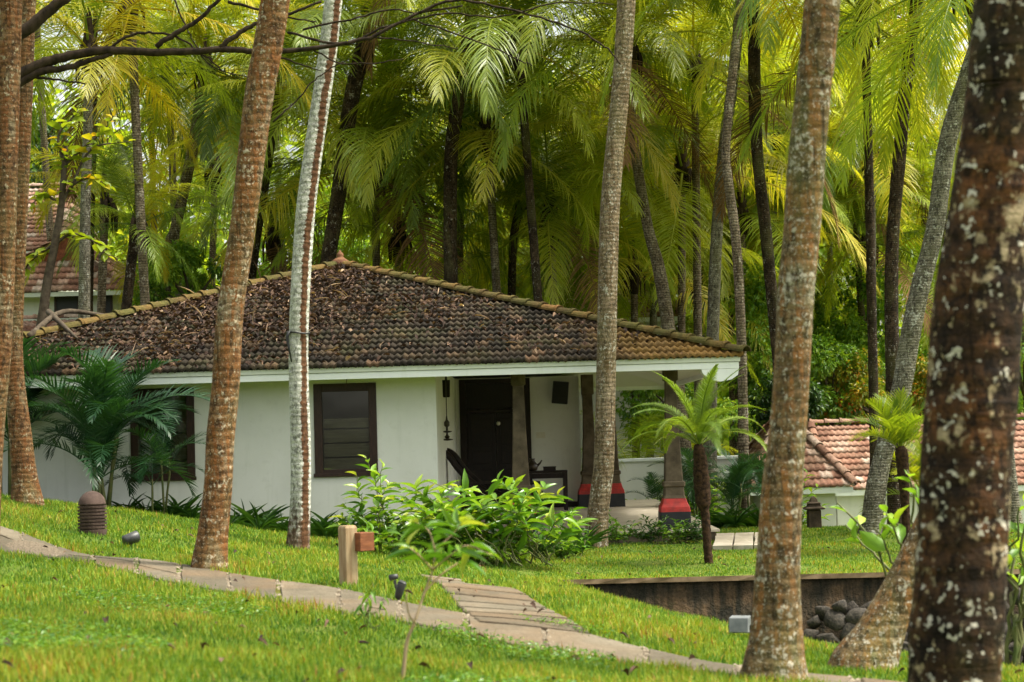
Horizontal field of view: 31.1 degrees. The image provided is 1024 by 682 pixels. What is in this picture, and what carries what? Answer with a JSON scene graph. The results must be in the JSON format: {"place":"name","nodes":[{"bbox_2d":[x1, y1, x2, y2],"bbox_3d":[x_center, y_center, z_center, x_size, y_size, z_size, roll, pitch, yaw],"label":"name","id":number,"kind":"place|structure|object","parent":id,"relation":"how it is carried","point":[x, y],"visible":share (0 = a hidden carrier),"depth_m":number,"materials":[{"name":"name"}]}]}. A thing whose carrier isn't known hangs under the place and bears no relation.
{"place":"outdoors","nodes":[
{"label":"outdoors","id":0,"kind":"place"},
{"bbox_2d":[0,526,900,681],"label":"path","id":1,"kind":"structure","parent":0,"point":[352,602],"depth_m":13.59,"materials":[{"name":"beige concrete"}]},
{"bbox_2d":[18,532,859,681],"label":"path pebbles","id":2,"kind":"object","parent":1,"relation":"on","point":[401,609],"visible":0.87,"depth_m":13.60,"materials":[{"name":"beige stone"}]},
{"bbox_2d":[32,0,967,342],"label":"sky","id":3,"kind":"structure","parent":0,"point":[554,28],"materials":[{"name":"white"}]},
{"bbox_2d":[420,574,589,633],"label":"stepped path","id":4,"kind":"structure","parent":0,"point":[494,604],"depth_m":13.83,"materials":[{"name":"stone"}]},
{"bbox_2d":[0,343,1023,681],"bbox_3d":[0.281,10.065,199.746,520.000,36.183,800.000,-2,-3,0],"label":"ground","id":5,"kind":"structure","parent":0,"point":[636,567],"depth_m":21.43,"materials":[{"name":"green plant"}]},
{"bbox_2d":[0,0,21,516],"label":"coconut palm","id":6,"kind":"object","parent":5,"relation":"on","point":[10,37],"visible":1,"depth_m":18.55,"materials":[{"name":"orange plant"}]},
{"bbox_2d":[7,0,44,505],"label":"coconut palm","id":7,"kind":"object","parent":5,"relation":"on","point":[25,486],"visible":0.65,"depth_m":23.77,"materials":[{"name":"orange plant"}]},
{"bbox_2d":[1,336,86,496],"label":"areca palm","id":8,"kind":"object","parent":5,"relation":"on","point":[31,366],"visible":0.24,"depth_m":29.23,"materials":[{"name":"green plant"}]},
{"bbox_2d":[29,105,75,187],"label":"broadleaf tree","id":9,"kind":"object","parent":5,"relation":"on","point":[35,168],"visible":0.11,"depth_m":66.05,"materials":[{"name":"green plant"}]},
{"bbox_2d":[26,182,99,291],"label":"tiled house","id":10,"kind":"structure","parent":5,"relation":"on","point":[34,239],"depth_m":61.93,"materials":[{"name":"red tile"}]},
{"bbox_2d":[25,106,134,336],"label":"almond tree","id":11,"kind":"object","parent":5,"relation":"on","point":[58,237],"visible":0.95,"depth_m":36.65,"materials":[{"name":"green plant"}]},
{"bbox_2d":[23,228,157,320],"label":"gable house","id":12,"kind":"structure","parent":5,"relation":"on","point":[67,277],"depth_m":52.81,"materials":[{"name":"red tile"}]},
{"bbox_2d":[77,491,106,535],"bbox_3d":[-4.658,1.958,20.435,0.321,0.586,0.321,-2,-3,0],"label":"ribbed garden lamp","id":13,"kind":"object","parent":5,"relation":"on","point":[92,510],"visible":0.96,"depth_m":20.32,"materials":[{"name":"stone"}]},
{"bbox_2d":[33,0,174,291],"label":"coconut palm","id":14,"kind":"object","parent":5,"relation":"on","point":[49,227],"visible":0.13,"depth_m":56.34,"materials":[{"name":"green plant"}]},
{"bbox_2d":[3,344,209,507],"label":"areca palm","id":15,"kind":"object","parent":5,"relation":"on","point":[104,406],"visible":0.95,"depth_m":28.06,"materials":[{"name":"green plant"}]},
{"bbox_2d":[25,97,219,320],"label":"coconut palm","id":16,"kind":"object","parent":5,"relation":"on","point":[105,199],"visible":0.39,"depth_m":46.56,"materials":[{"name":"green plant"}]},
{"bbox_2d":[33,0,238,325],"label":"coconut palm","id":17,"kind":"object","parent":5,"relation":"on","point":[88,38],"visible":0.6,"depth_m":42.24,"materials":[{"name":"green plant"}]},
{"bbox_2d":[30,0,242,316],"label":"coconut palm","id":18,"kind":"object","parent":5,"relation":"on","point":[93,199],"visible":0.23,"depth_m":48.23,"materials":[{"name":"green plant"}]},
{"bbox_2d":[31,0,246,255],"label":"coconut palm","id":19,"kind":"object","parent":5,"relation":"on","point":[78,27],"visible":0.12,"depth_m":60.15,"materials":[{"name":"green plant"}]},
{"bbox_2d":[54,138,230,309],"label":"coconut palm","id":20,"kind":"object","parent":5,"relation":"on","point":[128,282],"visible":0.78,"depth_m":44.05,"materials":[{"name":"green plant"}]},
{"bbox_2d":[103,411,206,514],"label":"areca palm","id":21,"kind":"object","parent":5,"relation":"on","point":[158,439],"visible":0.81,"depth_m":28.41,"materials":[{"name":"green plant"}]},
{"bbox_2d":[35,0,319,304],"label":"coconut palm","id":22,"kind":"object","parent":5,"relation":"on","point":[138,187],"visible":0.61,"depth_m":43.31,"materials":[{"name":"green plant"}]},
{"bbox_2d":[132,238,223,305],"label":"broadleaf tree","id":23,"kind":"object","parent":5,"relation":"on","point":[190,254],"visible":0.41,"depth_m":47.16,"materials":[{"name":"green plant"}]},
{"bbox_2d":[33,0,333,296],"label":"coconut palm","id":24,"kind":"object","parent":5,"relation":"on","point":[41,219],"visible":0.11,"depth_m":52.10,"materials":[{"name":"green plant"}]},
{"bbox_2d":[66,56,370,288],"bbox_3d":[-9.190,-3.395,58.409,9.264,13.686,10.060,0,-4,-35],"label":"coconut palm","id":25,"kind":"object","parent":5,"relation":"on","point":[212,242],"visible":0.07,"depth_m":57.94,"materials":[{"name":"green plant"}]},
{"bbox_2d":[46,0,392,297],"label":"coconut palm","id":26,"kind":"object","parent":5,"relation":"on","point":[175,228],"visible":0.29,"depth_m":48.08,"materials":[{"name":"green plant"}]},
{"bbox_2d":[190,0,289,570],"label":"coconut palm","id":27,"kind":"object","parent":5,"relation":"on","point":[211,546],"visible":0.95,"depth_m":16.32,"materials":[{"name":"orange plant"}]},
{"bbox_2d":[58,0,480,278],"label":"coconut palm","id":28,"kind":"object","parent":5,"relation":"on","point":[287,43],"visible":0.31,"depth_m":48.13,"materials":[{"name":"green plant"}]},
{"bbox_2d":[143,75,417,291],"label":"coconut palm","id":29,"kind":"object","parent":5,"relation":"on","point":[274,248],"visible":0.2,"depth_m":51.75,"materials":[{"name":"green plant"}]},
{"bbox_2d":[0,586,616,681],"bbox_3d":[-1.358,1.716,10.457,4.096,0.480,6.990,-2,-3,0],"label":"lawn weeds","id":30,"kind":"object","parent":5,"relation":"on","point":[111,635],"visible":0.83,"depth_m":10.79,"materials":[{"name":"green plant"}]},
{"bbox_2d":[286,0,342,549],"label":"coconut palm","id":31,"kind":"object","parent":5,"relation":"on","point":[298,534],"visible":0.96,"depth_m":22.57,"materials":[{"name":"white plant"}]},
{"bbox_2d":[20,0,620,121],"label":"bare limbed tree","id":32,"kind":"object","parent":5,"relation":"on","point":[36,69],"visible":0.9,"depth_m":20.68,"materials":[{"name":"brown plant"}]},
{"bbox_2d":[163,0,540,262],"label":"coconut palm","id":33,"kind":"object","parent":5,"relation":"on","point":[357,74],"visible":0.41,"depth_m":46.04,"materials":[{"name":"green plant"}]},
{"bbox_2d":[338,525,373,585],"bbox_3d":[-1.279,1.837,15.158,0.228,0.638,0.197,1,-4,-38],"label":"wooden post light","id":34,"kind":"object","parent":5,"relation":"on","point":[352,541],"visible":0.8,"depth_m":15.12,"materials":[{"name":"brown wood"}]},
{"bbox_2d":[187,0,545,300],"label":"coconut palm","id":35,"kind":"object","parent":5,"relation":"on","point":[375,257],"visible":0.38,"depth_m":47.48,"materials":[{"name":"green plant"}]},
{"bbox_2d":[326,454,408,552],"bbox_3d":[-1.888,2.187,24.436,1.279,1.365,0.944,0,-3,-28],"label":"tall shrub","id":36,"kind":"object","parent":5,"relation":"on","point":[361,518],"visible":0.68,"depth_m":24.39,"materials":[{"name":"green plant"}]},
{"bbox_2d":[2,250,750,543],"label":"cottage","id":37,"kind":"structure","parent":5,"relation":"on","point":[389,411],"depth_m":30.00,"materials":[{"name":"tile"}]},
{"bbox_2d":[129,387,196,481],"bbox_3d":[-5.685,1.524,30.002,1.086,1.506,0.175,-2,-3,0],"label":"window","id":38,"kind":"structure","parent":37,"relation":"in","point":[188,426],"depth_m":29.97,"materials":[{"name":"brown wood"}]},
{"bbox_2d":[313,383,378,476],"bbox_3d":[-2.707,1.449,30.001,1.062,1.514,0.175,-2,-3,0],"label":"window","id":39,"kind":"structure","parent":37,"relation":"in","point":[340,467],"depth_m":29.98,"materials":[{"name":"brown wood"}]},
{"bbox_2d":[24,261,683,383],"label":"leaf litter","id":40,"kind":"object","parent":37,"relation":"on","point":[273,287],"visible":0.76,"depth_m":32.10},
{"bbox_2d":[446,448,544,510],"bbox_3d":[-0.392,2.643,33.905,1.918,1.394,0.790,-2,-3,8],"label":"planter chair","id":41,"kind":"object","parent":37,"relation":"on","point":[456,461],"visible":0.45,"depth_m":33.68,"materials":[{"name":"brown wood"}]},
{"bbox_2d":[459,378,532,507],"bbox_3d":[-0.349,2.228,39.952,1.536,2.818,0.175,-2,-3,0],"label":"door","id":42,"kind":"structure","parent":37,"relation":"in","point":[479,441],"depth_m":39.96,"materials":[{"name":"brown wood"}]},
{"bbox_2d":[199,0,580,271],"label":"coconut palm","id":43,"kind":"object","parent":5,"relation":"on","point":[413,217],"visible":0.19,"depth_m":47.37,"materials":[{"name":"green plant"}]},
{"bbox_2d":[260,70,542,298],"bbox_3d":[-3.037,-1.455,50.227,7.857,11.117,7.928,-2,-3,0],"label":"coconut palm","id":44,"kind":"object","parent":5,"relation":"on","point":[396,247],"visible":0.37,"depth_m":49.47,"materials":[{"name":"green plant"}]},
{"bbox_2d":[270,48,555,293],"bbox_3d":[-3.014,-2.879,56.294,10.042,14.516,10.135,-2,-3,0],"label":"coconut palm","id":45,"kind":"object","parent":5,"relation":"on","point":[359,249],"visible":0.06,"depth_m":55.56,"materials":[{"name":"green plant"}]},
{"bbox_2d":[381,504,503,678],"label":"sapling","id":46,"kind":"object","parent":5,"relation":"on","point":[434,555],"visible":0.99,"depth_m":9.05,"materials":[{"name":"green plant"}]},
{"bbox_2d":[292,0,607,287],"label":"coconut palm","id":47,"kind":"object","parent":5,"relation":"on","point":[335,87],"visible":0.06,"depth_m":49.42,"materials":[{"name":"green plant"}]},
{"bbox_2d":[357,468,594,566],"bbox_3d":[-0.478,2.328,24.166,3.204,1.314,1.860,-2,-3,0],"label":"leafy bush","id":48,"kind":"object","parent":5,"relation":"on","point":[521,511],"visible":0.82,"depth_m":23.89,"materials":[{"name":"green plant"}]},
{"bbox_2d":[270,0,681,305],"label":"coconut palm","id":49,"kind":"object","parent":5,"relation":"on","point":[488,176],"visible":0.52,"depth_m":46.34,"materials":[{"name":"green plant"}]},
{"bbox_2d":[342,0,663,282],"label":"coconut palm","id":50,"kind":"object","parent":5,"relation":"on","point":[450,219],"visible":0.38,"depth_m":45.61,"materials":[{"name":"brown plant"}]},
{"bbox_2d":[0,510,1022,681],"bbox_3d":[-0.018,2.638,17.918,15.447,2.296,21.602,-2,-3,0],"label":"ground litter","id":51,"kind":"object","parent":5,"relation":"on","point":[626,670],"visible":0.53,"depth_m":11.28,"materials":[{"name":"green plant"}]},
{"bbox_2d":[349,51,691,310],"bbox_3d":[0.617,-1.918,49.958,8.667,12.637,8.507,-4,-4,38],"label":"coconut palm","id":52,"kind":"object","parent":5,"relation":"on","point":[512,261],"visible":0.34,"depth_m":48.74,"materials":[{"name":"green plant"}]},
{"bbox_2d":[29,53,1023,455],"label":"wood","id":53,"kind":"object","parent":5,"relation":"on","point":[723,393],"visible":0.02,"depth_m":72.89,"materials":[{"name":"green plant"}]},
{"bbox_2d":[306,0,760,301],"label":"coconut palm","id":54,"kind":"object","parent":5,"relation":"on","point":[531,213],"visible":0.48,"depth_m":44.80,"materials":[{"name":"green plant"}]},
{"bbox_2d":[393,115,676,311],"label":"coconut palm","id":55,"kind":"object","parent":5,"relation":"on","point":[521,273],"visible":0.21,"depth_m":51.03,"materials":[{"name":"green plant"}]},
{"bbox_2d":[393,13,729,314],"bbox_3d":[1.214,-1.849,49.256,9.211,12.568,9.852,-2,-3,0],"label":"coconut palm","id":56,"kind":"object","parent":5,"relation":"on","point":[553,269],"visible":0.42,"depth_m":48.42,"materials":[{"name":"green plant"}]},
{"bbox_2d":[412,0,733,409],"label":"coconut palm","id":57,"kind":"object","parent":5,"relation":"on","point":[538,210],"visible":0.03,"depth_m":52.81,"materials":[{"name":"green plant"}]},
{"bbox_2d":[585,0,635,547],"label":"coconut palm","id":58,"kind":"object","parent":5,"relation":"on","point":[601,481],"visible":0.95,"depth_m":28.67,"materials":[{"name":"beige plant"}]},
{"bbox_2d":[559,279,677,477],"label":"broadleaf tree","id":59,"kind":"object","parent":5,"relation":"on","point":[621,398],"depth_m":57.35,"materials":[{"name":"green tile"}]},
{"bbox_2d":[475,0,792,513],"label":"coconut palm","id":60,"kind":"object","parent":5,"relation":"on","point":[663,292],"visible":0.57,"depth_m":44.94,"materials":[{"name":"green plant"}]},
{"bbox_2d":[500,145,778,456],"bbox_3d":[3.739,-0.367,52.226,8.299,10.836,8.995,-2,-3,0],"label":"coconut palm","id":61,"kind":"object","parent":5,"relation":"on","point":[630,280],"visible":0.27,"depth_m":51.78,"materials":[{"name":"green plant"}]},
{"bbox_2d":[523,15,787,457],"bbox_3d":[4.205,-2.416,55.405,9.505,15.525,10.550,-2,-3,0],"label":"coconut palm","id":62,"kind":"object","parent":5,"relation":"on","point":[653,317],"visible":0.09,"depth_m":53.24,"materials":[{"name":"green plant"}]},
{"bbox_2d":[579,386,737,489],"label":"coconut sapling","id":63,"kind":"object","parent":5,"relation":"on","point":[652,441],"visible":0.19,"depth_m":46.64,"materials":[{"name":"green plant"}]},
{"bbox_2d":[477,0,877,390],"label":"coconut palm","id":64,"kind":"object","parent":5,"relation":"on","point":[681,242],"visible":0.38,"depth_m":49.23,"materials":[{"name":"green plant"}]},
{"bbox_2d":[618,455,737,515],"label":"boundary wall","id":65,"kind":"structure","parent":5,"relation":"on","point":[635,468],"depth_m":45.48,"materials":[{"name":"white paint"}]},
{"bbox_2d":[615,378,758,450],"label":"broadleaf tree","id":66,"kind":"object","parent":5,"relation":"on","point":[654,395],"visible":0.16,"depth_m":51.35,"materials":[{"name":"green plant"}]},
{"bbox_2d":[647,442,728,516],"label":"areca palm","id":67,"kind":"object","parent":5,"relation":"on","point":[687,454],"visible":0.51,"depth_m":38.77,"materials":[{"name":"green plant"}]},
{"bbox_2d":[564,125,816,374],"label":"coconut palm","id":68,"kind":"object","parent":5,"relation":"on","point":[731,307],"visible":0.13,"depth_m":55.06,"materials":[{"name":"green plant"}]},
{"bbox_2d":[617,364,766,563],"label":"palm tree","id":69,"kind":"object","parent":5,"relation":"on","point":[700,427],"visible":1,"depth_m":24.87,"materials":[{"name":"green plant"}]},
{"bbox_2d":[500,0,893,444],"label":"coconut palm","id":70,"kind":"object","parent":5,"relation":"on","point":[697,302],"visible":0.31,"depth_m":48.83,"materials":[{"name":"green plant"}]},
{"bbox_2d":[557,0,840,526],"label":"coconut palm","id":71,"kind":"object","parent":5,"relation":"on","point":[743,442],"visible":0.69,"depth_m":38.13,"materials":[{"name":"grey plant"}]},
{"bbox_2d":[685,445,766,515],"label":"areca palm","id":72,"kind":"object","parent":5,"relation":"on","point":[735,479],"visible":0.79,"depth_m":36.31,"materials":[{"name":"green plant"}]},
{"bbox_2d":[565,0,933,510],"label":"coconut palm","id":73,"kind":"object","parent":5,"relation":"on","point":[713,303],"visible":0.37,"depth_m":45.03,"materials":[{"name":"grey plant"}]},
{"bbox_2d":[643,180,857,455],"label":"coconut palm","id":74,"kind":"object","parent":5,"relation":"on","point":[731,395],"visible":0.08,"depth_m":59.87,"materials":[{"name":"green plant"}]},
{"bbox_2d":[592,39,911,441],"bbox_3d":[6.957,-1.563,55.688,9.950,14.499,11.176,-2,-3,0],"label":"coconut palm","id":75,"kind":"object","parent":5,"relation":"on","point":[745,218],"visible":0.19,"depth_m":54.51,"materials":[{"name":"green plant"}]},
{"bbox_2d":[598,0,915,455],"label":"coconut palm","id":76,"kind":"object","parent":5,"relation":"on","point":[735,445],"visible":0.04,"depth_m":55.78,"materials":[{"name":"plant"}]},
{"bbox_2d":[603,0,923,373],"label":"coconut palm","id":77,"kind":"object","parent":5,"relation":"on","point":[761,195],"visible":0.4,"depth_m":44.12,"materials":[{"name":"brown plant"}]},
{"bbox_2d":[725,248,818,413],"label":"broadleaf tree","id":78,"kind":"object","parent":5,"relation":"on","point":[760,306],"visible":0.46,"depth_m":53.50,"materials":[{"name":"green plant"}]},
{"bbox_2d":[748,370,827,432],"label":"broadleaf tree","id":79,"kind":"object","parent":5,"relation":"on","point":[815,398],"visible":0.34,"depth_m":50.50,"materials":[{"name":"green plant"}]},
{"bbox_2d":[740,0,840,681],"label":"coconut palm","id":80,"kind":"object","parent":5,"relation":"on","point":[775,645],"visible":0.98,"depth_m":10.62,"materials":[{"name":"brown plant"}]},
{"bbox_2d":[562,569,1023,664],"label":"retaining wall","id":81,"kind":"structure","parent":5,"relation":"on","point":[834,606],"depth_m":21.42,"materials":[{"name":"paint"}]},
{"bbox_2d":[648,0,958,400],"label":"coconut palm","id":82,"kind":"object","parent":5,"relation":"on","point":[884,229],"visible":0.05,"depth_m":56.99,"materials":[{"name":"green plant"}]},
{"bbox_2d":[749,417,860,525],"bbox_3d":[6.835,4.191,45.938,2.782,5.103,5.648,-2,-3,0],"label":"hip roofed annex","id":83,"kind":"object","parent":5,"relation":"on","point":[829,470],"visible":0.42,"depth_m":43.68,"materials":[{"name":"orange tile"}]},
{"bbox_2d":[705,149,926,424],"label":"coconut palm","id":84,"kind":"object","parent":5,"relation":"on","point":[857,226],"visible":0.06,"depth_m":59.11,"materials":[{"name":"green plant"}]},
{"bbox_2d":[690,0,961,465],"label":"coconut palm","id":85,"kind":"object","parent":5,"relation":"on","point":[871,284],"visible":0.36,"depth_m":43.15,"materials":[{"name":"green plant"}]},
{"bbox_2d":[703,0,964,408],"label":"coconut palm","id":86,"kind":"object","parent":5,"relation":"on","point":[825,200],"visible":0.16,"depth_m":54.11,"materials":[{"name":"green plant"}]},
{"bbox_2d":[726,110,950,335],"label":"coconut palm","id":87,"kind":"object","parent":5,"relation":"on","point":[858,215],"visible":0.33,"depth_m":56.19,"materials":[{"name":"green plant"}]},
{"bbox_2d":[711,0,966,423],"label":"coconut palm","id":88,"kind":"object","parent":5,"relation":"on","point":[861,309],"visible":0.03,"depth_m":58.03,"materials":[{"name":"green plant"}]},
{"bbox_2d":[728,0,959,524],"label":"coconut palm","id":89,"kind":"object","parent":5,"relation":"on","point":[891,311],"visible":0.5,"depth_m":41.10,"materials":[{"name":"green plant"}]},
{"bbox_2d":[810,333,880,424],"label":"broadleaf tree","id":90,"kind":"object","parent":5,"relation":"on","point":[825,354],"visible":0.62,"depth_m":54.02,"materials":[{"name":"green plant"}]},
{"bbox_2d":[733,0,972,535],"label":"coconut palm","id":91,"kind":"object","parent":5,"relation":"on","point":[879,469],"visible":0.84,"depth_m":29.34,"materials":[{"name":"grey plant"}]},
{"bbox_2d":[812,256,902,423],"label":"broadleaf tree","id":92,"kind":"object","parent":5,"relation":"on","point":[846,334],"visible":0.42,"depth_m":57.59,"materials":[{"name":"green plant"}]},
{"bbox_2d":[817,345,925,424],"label":"broadleaf tree","id":93,"kind":"object","parent":5,"relation":"on","point":[841,376],"visible":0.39,"depth_m":54.02,"materials":[{"name":"green plant"}]},
{"bbox_2d":[827,513,917,671],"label":"coconut palm","id":94,"kind":"object","parent":5,"relation":"on","point":[876,634],"visible":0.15,"depth_m":11.98,"materials":[{"name":"brown plant"}]},
{"bbox_2d":[830,469,918,575],"bbox_3d":[2.640,1.627,13.087,0.740,1.439,0.536,-4,-4,40],"label":"bare stemmed plant","id":95,"kind":"object","parent":5,"relation":"on","point":[873,542],"visible":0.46,"depth_m":13.10,"materials":[{"name":"green plant"}]},
{"bbox_2d":[731,0,1022,522],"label":"coconut palm","id":96,"kind":"object","parent":5,"relation":"on","point":[1015,503],"visible":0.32,"depth_m":34.39,"materials":[{"name":"green plant"}]},
{"bbox_2d":[845,386,924,542],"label":"young palm","id":97,"kind":"object","parent":5,"relation":"on","point":[898,425],"visible":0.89,"depth_m":25.88,"materials":[{"name":"green plant"}]},
{"bbox_2d":[815,75,959,351],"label":"coconut palm","id":98,"kind":"object","parent":5,"relation":"on","point":[858,201],"visible":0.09,"depth_m":57.45,"materials":[{"name":"green plant"}]},
{"bbox_2d":[859,427,921,515],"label":"areca palm","id":99,"kind":"object","parent":5,"relation":"on","point":[914,459],"visible":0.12,"depth_m":29.87,"materials":[{"name":"green plant"}]},
{"bbox_2d":[807,413,1023,525],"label":"tiled house","id":100,"kind":"structure","parent":5,"relation":"on","point":[853,457],"depth_m":47.59,"materials":[{"name":"orange tile"}]},
{"bbox_2d":[907,0,1023,681],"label":"coconut palm","id":101,"kind":"object","parent":5,"relation":"on","point":[957,620],"visible":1,"depth_m":7.35,"materials":[{"name":"brown plant"}]},
{"bbox_2d":[1004,495,1023,665],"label":"bare stemmed plant","id":102,"kind":"object","parent":5,"relation":"on","point":[1015,633],"visible":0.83,"depth_m":13.06,"materials":[{"name":"green plant"}]},
{"bbox_2d":[713,532,757,549],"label":"paving","id":103,"kind":"structure","parent":0,"point":[726,541],"depth_m":28.19,"materials":[{"name":"stone"}]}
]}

